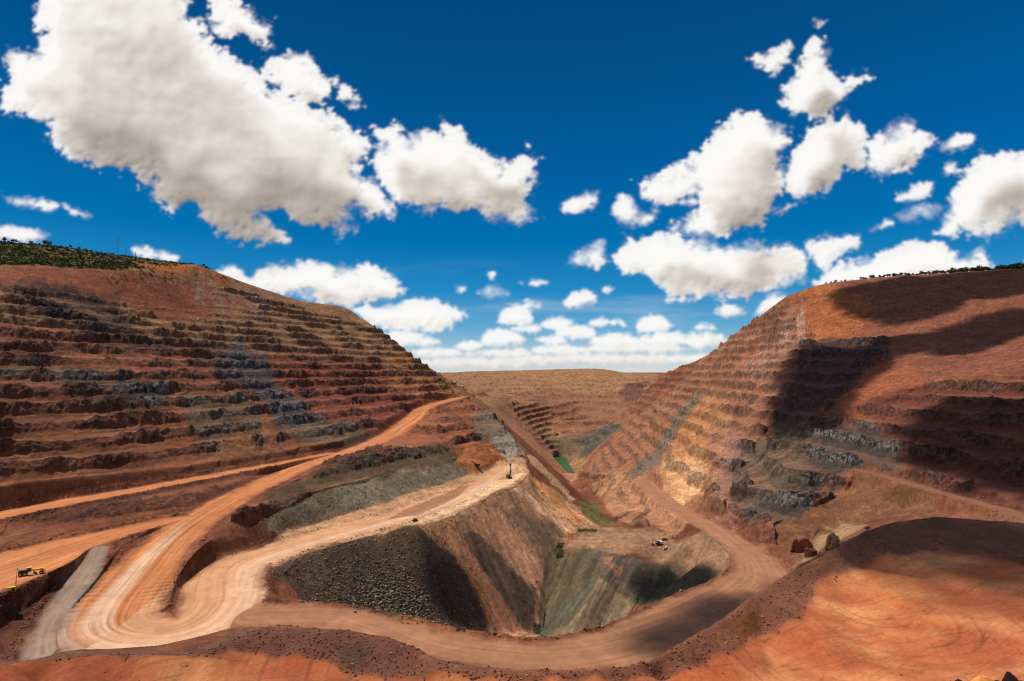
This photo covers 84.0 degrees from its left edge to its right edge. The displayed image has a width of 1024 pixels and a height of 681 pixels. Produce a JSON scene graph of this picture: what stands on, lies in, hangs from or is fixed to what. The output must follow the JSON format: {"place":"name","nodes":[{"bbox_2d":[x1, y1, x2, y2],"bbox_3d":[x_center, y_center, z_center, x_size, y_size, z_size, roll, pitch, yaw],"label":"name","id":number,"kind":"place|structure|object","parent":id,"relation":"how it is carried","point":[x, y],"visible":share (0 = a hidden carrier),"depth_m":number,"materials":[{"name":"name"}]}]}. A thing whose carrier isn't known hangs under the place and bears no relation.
{"place":"outdoors","nodes":[
{"label":"outdoors","id":0,"kind":"place"},
{"bbox_2d":[0,243,456,511],"bbox_3d":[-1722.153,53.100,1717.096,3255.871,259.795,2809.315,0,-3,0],"label":"pit wall","id":1,"kind":"structure","parent":0,"point":[123,381],"depth_m":571.75,"materials":[{"name":"brown stone"}]},
{"bbox_2d":[0,241,208,269],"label":"scrub","id":2,"kind":"object","parent":1,"relation":"on","point":[40,261],"visible":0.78,"depth_m":712.67,"materials":[{"name":"green plant"}]},
{"bbox_2d":[266,476,717,636],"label":"dump slope","id":3,"kind":"structure","parent":0,"point":[583,587],"depth_m":402.51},
{"bbox_2d":[273,543,446,624],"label":"rubble","id":4,"kind":"object","parent":3,"relation":"on","point":[392,594],"visible":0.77,"depth_m":334.27,"materials":[{"name":"grey stone"}]},
{"bbox_2d":[270,479,593,633],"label":"scree","id":5,"kind":"structure","parent":3,"relation":"on","point":[375,561],"depth_m":353.10,"materials":[{"name":"grey gravel"}]},
{"bbox_2d":[0,0,1023,372],"bbox_3d":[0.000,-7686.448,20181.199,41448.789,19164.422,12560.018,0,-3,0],"label":"sky","id":6,"kind":"structure","parent":0,"point":[444,186],"depth_m":22663.00,"materials":[{"name":"blue"}]},
{"bbox_2d":[0,379,1023,672],"bbox_3d":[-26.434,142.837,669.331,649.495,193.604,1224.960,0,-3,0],"label":"terrain","id":7,"kind":"structure","parent":0,"point":[626,517],"depth_m":408.12,"materials":[{"name":"brown soil"}]},
{"bbox_2d":[3,567,18,591],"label":"light tower","id":8,"kind":"structure","parent":7,"relation":"on","point":[11,588],"depth_m":243.46,"materials":[{"name":"yellow metal"}]},
{"bbox_2d":[269,460,465,532],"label":"slope stones","id":9,"kind":"object","parent":7,"relation":"on","point":[360,495],"visible":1,"depth_m":433.88,"materials":[{"name":"grey stone"}]},
{"bbox_2d":[506,464,511,478],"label":"drill rig","id":10,"kind":"object","parent":7,"relation":"on","point":[508,476],"visible":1,"depth_m":543.23,"materials":[{"name":"metal"}]},
{"bbox_2d":[0,433,1023,670],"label":"windrow stones","id":11,"kind":"object","parent":7,"relation":"on","point":[266,596],"visible":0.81,"depth_m":315.78,"materials":[{"name":"brown stone"}]},
{"bbox_2d":[652,538,662,544],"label":"excavator","id":12,"kind":"object","parent":7,"relation":"on","point":[658,542],"visible":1,"depth_m":459.77,"materials":[{"name":"metal"}]},
{"bbox_2d":[789,535,812,552],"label":"boulder","id":13,"kind":"object","parent":7,"relation":"on","point":[799,543],"visible":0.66,"depth_m":373.64,"materials":[{"name":"brown stone"}]},
{"bbox_2d":[804,547,816,557],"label":"rock pinnacle","id":14,"kind":"object","parent":7,"relation":"on","point":[809,552],"visible":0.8,"depth_m":350.57,"materials":[{"name":"brown stone"}]},
{"bbox_2d":[824,532,839,550],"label":"boulder","id":15,"kind":"object","parent":7,"relation":"on","point":[832,540],"visible":0.78,"depth_m":349.75,"materials":[{"name":"grey stone"}]},
{"bbox_2d":[0,517,1023,680],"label":"ground","id":16,"kind":"structure","parent":0,"point":[908,599],"depth_m":66.10,"materials":[{"name":"orange soil"}]},
{"bbox_2d":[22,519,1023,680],"bbox_3d":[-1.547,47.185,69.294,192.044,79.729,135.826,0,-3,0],"label":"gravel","id":17,"kind":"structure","parent":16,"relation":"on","point":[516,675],"depth_m":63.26,"materials":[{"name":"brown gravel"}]},
{"bbox_2d":[971,675,993,680],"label":"rock","id":18,"kind":"object","parent":16,"relation":"on","point":[982,678],"visible":1,"depth_m":13.52,"materials":[{"name":"orange stone"}]},
{"bbox_2d":[1002,671,1017,680],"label":"rock","id":19,"kind":"object","parent":16,"relation":"on","point":[1008,676],"visible":1,"depth_m":13.17,"materials":[{"name":"black stone"}]},
{"bbox_2d":[0,396,1023,669],"bbox_3d":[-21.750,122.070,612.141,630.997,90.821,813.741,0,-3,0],"label":"haul road","id":20,"kind":"structure","parent":0,"point":[120,606],"depth_m":269.20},
{"bbox_2d":[18,566,45,576],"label":"grader","id":21,"kind":"object","parent":20,"relation":"on","point":[26,571],"visible":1,"depth_m":260.70,"materials":[{"name":"yellow metal"}]},
{"bbox_2d":[438,368,666,462],"bbox_3d":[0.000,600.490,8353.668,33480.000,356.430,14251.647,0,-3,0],"label":"hill","id":22,"kind":"structure","parent":0,"point":[570,425],"depth_m":1846.45,"materials":[{"name":"brown soil"}]},
{"bbox_2d":[105,263,817,633],"bbox_3d":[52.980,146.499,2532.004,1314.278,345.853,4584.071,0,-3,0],"label":"bushes","id":23,"kind":"object","parent":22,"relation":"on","point":[557,555],"visible":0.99,"depth_m":769.90,"materials":[{"name":"green plant"}]},
{"bbox_2d":[554,457,573,473],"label":"pond","id":24,"kind":"structure","parent":0,"point":[563,462],"depth_m":1241.95,"materials":[{"name":"liquid"}]},
{"bbox_2d":[578,269,1023,570],"bbox_3d":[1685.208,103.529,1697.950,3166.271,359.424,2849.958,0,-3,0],"label":"pit wall","id":25,"kind":"structure","parent":0,"point":[767,427],"depth_m":653.12,"materials":[{"name":"brown stone"}]}
]}

